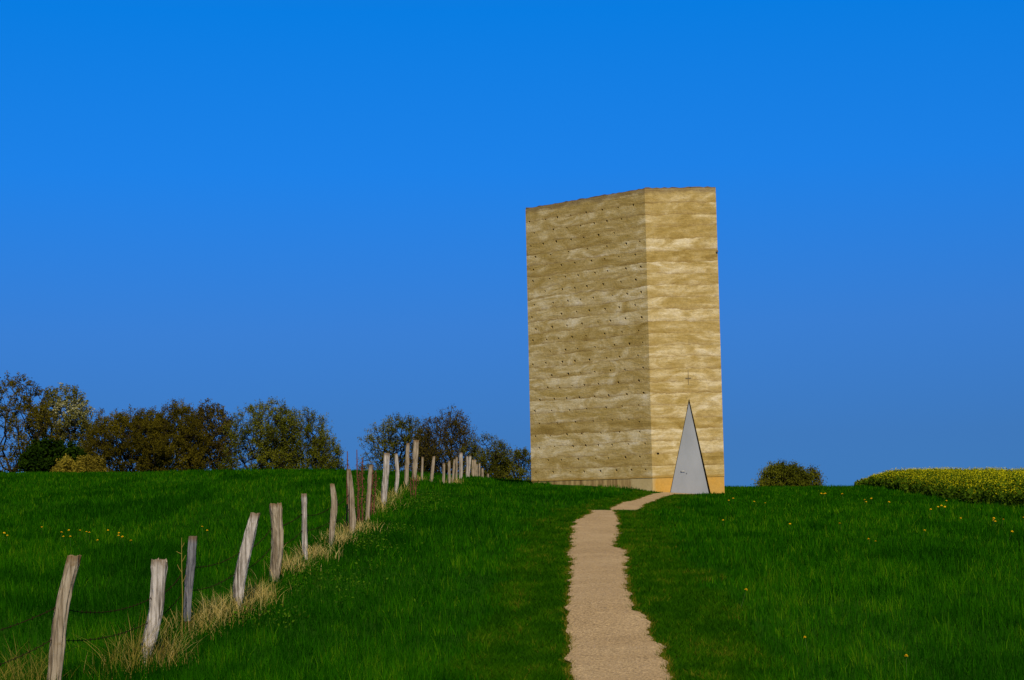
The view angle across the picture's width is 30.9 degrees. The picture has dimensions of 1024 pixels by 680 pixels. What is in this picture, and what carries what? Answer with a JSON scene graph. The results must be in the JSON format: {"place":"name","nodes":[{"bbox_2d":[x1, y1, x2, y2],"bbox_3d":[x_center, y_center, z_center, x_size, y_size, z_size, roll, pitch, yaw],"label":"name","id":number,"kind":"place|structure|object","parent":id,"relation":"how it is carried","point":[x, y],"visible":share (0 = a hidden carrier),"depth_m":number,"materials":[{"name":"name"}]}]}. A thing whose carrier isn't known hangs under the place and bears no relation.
{"place":"outdoors","nodes":[
{"label":"outdoors","id":0,"kind":"place"},
{"bbox_2d":[0,472,1023,679],"bbox_3d":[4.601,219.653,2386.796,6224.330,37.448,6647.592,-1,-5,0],"label":"ground","id":1,"kind":"structure","parent":0,"point":[464,608],"depth_m":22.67,"materials":[{"name":"green plant"}]},
{"bbox_2d":[0,372,62,472],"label":"leafy tree","id":2,"kind":"object","parent":1,"relation":"on","point":[28,420],"visible":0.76,"depth_m":151.55,"materials":[{"name":"green plant"}]},
{"bbox_2d":[17,437,86,472],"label":"evergreen bush","id":3,"kind":"object","parent":1,"relation":"on","point":[44,454],"visible":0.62,"depth_m":145.69,"materials":[{"name":"green plant"}]},
{"bbox_2d":[27,382,97,450],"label":"flowering tree","id":4,"kind":"object","parent":1,"relation":"on","point":[77,413],"visible":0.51,"depth_m":157.64,"materials":[{"name":"grey plant"}]},
{"bbox_2d":[51,452,108,472],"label":"yellow shrub","id":5,"kind":"object","parent":1,"relation":"on","point":[90,463],"visible":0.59,"depth_m":141.72,"materials":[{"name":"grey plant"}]},
{"bbox_2d":[76,404,184,471],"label":"broad tree","id":6,"kind":"object","parent":1,"relation":"on","point":[107,447],"visible":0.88,"depth_m":150.33,"materials":[{"name":"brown plant"}]},
{"bbox_2d":[126,396,213,470],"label":"broad tree","id":7,"kind":"object","parent":1,"relation":"on","point":[186,426],"visible":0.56,"depth_m":153.08,"materials":[{"name":"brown plant"}]},
{"bbox_2d":[176,538,185,639],"bbox_3d":[-3.824,2.877,21.440,0.113,1.176,0.011,-1,-5,0],"label":"dried stalk","id":8,"kind":"object","parent":1,"relation":"on","point":[182,581],"visible":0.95,"depth_m":21.45,"materials":[{"name":"brown plant"}]},
{"bbox_2d":[184,398,245,470],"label":"leafy tree","id":9,"kind":"object","parent":1,"relation":"on","point":[212,427],"visible":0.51,"depth_m":156.09,"materials":[{"name":"green plant"}]},
{"bbox_2d":[0,476,462,679],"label":"dry grass","id":10,"kind":"structure","parent":1,"relation":"on","point":[259,589],"depth_m":22.22,"materials":[{"name":"beige plant"}]},
{"bbox_2d":[0,467,470,679],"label":"meadow grass","id":11,"kind":"structure","parent":1,"relation":"on","point":[30,532],"depth_m":36.99,"materials":[{"name":"green plant"}]},
{"bbox_2d":[0,440,488,679],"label":"wire fence","id":12,"kind":"object","parent":1,"relation":"on","point":[58,640],"visible":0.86,"depth_m":24.28,"materials":[{"name":"beige wood"}]},
{"bbox_2d":[214,396,305,469],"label":"oak tree","id":13,"kind":"object","parent":1,"relation":"on","point":[265,431],"visible":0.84,"depth_m":148.86,"materials":[{"name":"green plant"}]},
{"bbox_2d":[251,402,342,469],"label":"oak tree","id":14,"kind":"object","parent":1,"relation":"on","point":[307,429],"visible":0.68,"depth_m":149.59,"materials":[{"name":"green plant"}]},
{"bbox_2d":[305,431,346,469],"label":"tree","id":15,"kind":"object","parent":1,"relation":"on","point":[331,462],"visible":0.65,"depth_m":149.47,"materials":[{"name":"green plant"}]},
{"bbox_2d":[344,451,348,527],"bbox_3d":[-3.386,3.128,38.180,0.216,1.674,0.161,2,-6,-35],"label":"dock plant","id":16,"kind":"object","parent":1,"relation":"on","point":[346,490],"visible":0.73,"depth_m":38.17,"materials":[{"name":"brown plant"}]},
{"bbox_2d":[227,489,473,628],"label":"weeds","id":17,"kind":"object","parent":1,"relation":"on","point":[360,539],"visible":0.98,"depth_m":28.06,"materials":[{"name":"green plant"}]},
{"bbox_2d":[354,450,365,522],"bbox_3d":[-3.243,3.174,39.893,0.309,1.632,0.306,3,-7,-43],"label":"dock plant","id":18,"kind":"object","parent":1,"relation":"on","point":[358,494],"visible":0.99,"depth_m":39.87,"materials":[{"name":"brown plant"}]},
{"bbox_2d":[370,464,379,516],"bbox_3d":[-3.130,3.416,41.889,0.333,1.226,0.291,-1,-5,0],"label":"dock plant","id":19,"kind":"object","parent":1,"relation":"on","point":[375,485],"visible":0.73,"depth_m":41.85,"materials":[{"name":"brown plant"}]},
{"bbox_2d":[357,412,442,473],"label":"oak tree","id":20,"kind":"object","parent":1,"relation":"on","point":[394,442],"visible":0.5,"depth_m":151.22,"materials":[{"name":"green plant"}]},
{"bbox_2d":[407,474,419,496],"bbox_3d":[-2.622,3.900,49.372,0.334,0.683,0.223,-1,-5,0],"label":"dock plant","id":21,"kind":"object","parent":1,"relation":"on","point":[413,475],"visible":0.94,"depth_m":49.34,"materials":[{"name":"brown plant"}]},
{"bbox_2d":[402,405,481,473],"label":"twiggy tree","id":22,"kind":"object","parent":1,"relation":"on","point":[454,424],"visible":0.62,"depth_m":149.02,"materials":[{"name":"grey plant"}]},
{"bbox_2d":[458,431,514,479],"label":"tree","id":23,"kind":"object","parent":1,"relation":"on","point":[482,460],"visible":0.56,"depth_m":147.21,"materials":[{"name":"green plant"}]},
{"bbox_2d":[486,446,530,480],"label":"tree","id":24,"kind":"object","parent":1,"relation":"on","point":[522,455],"visible":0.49,"depth_m":148.18,"materials":[{"name":"green plant"}]},
{"bbox_2d":[525,186,724,493],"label":"chapel","id":25,"kind":"structure","parent":1,"relation":"on","point":[625,379],"depth_m":78.09,"materials":[{"name":"concrete"}]},
{"bbox_2d":[670,403,708,493],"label":"door","id":26,"kind":"structure","parent":25,"relation":"in","point":[689,475],"depth_m":76.90,"materials":[{"name":"grey metal"}]},
{"bbox_2d":[427,489,825,679],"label":"turf","id":27,"kind":"structure","parent":1,"relation":"on","point":[646,539],"depth_m":22.02,"materials":[{"name":"green plant"}]},
{"bbox_2d":[750,459,817,486],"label":"round bush","id":28,"kind":"object","parent":1,"relation":"on","point":[782,473],"visible":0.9,"depth_m":110.99,"materials":[{"name":"green plant"}]},
{"bbox_2d":[805,464,827,485],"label":"round bush","id":29,"kind":"object","parent":1,"relation":"on","point":[818,481],"visible":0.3,"depth_m":112.42,"materials":[{"name":"green plant"}]},
{"bbox_2d":[0,0,1023,486],"label":"sky","id":30,"kind":"structure","parent":0,"point":[318,205],"materials":[{"name":"blue"}]},
{"bbox_2d":[564,492,689,679],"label":"path","id":31,"kind":"structure","parent":0,"point":[607,628],"depth_m":21.36,"materials":[{"name":"beige gravel"}]},
{"bbox_2d":[853,466,1023,507],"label":"rape field","id":32,"kind":"structure","parent":0,"point":[975,485],"depth_m":62.91,"materials":[{"name":"yellow plant"}]}
]}

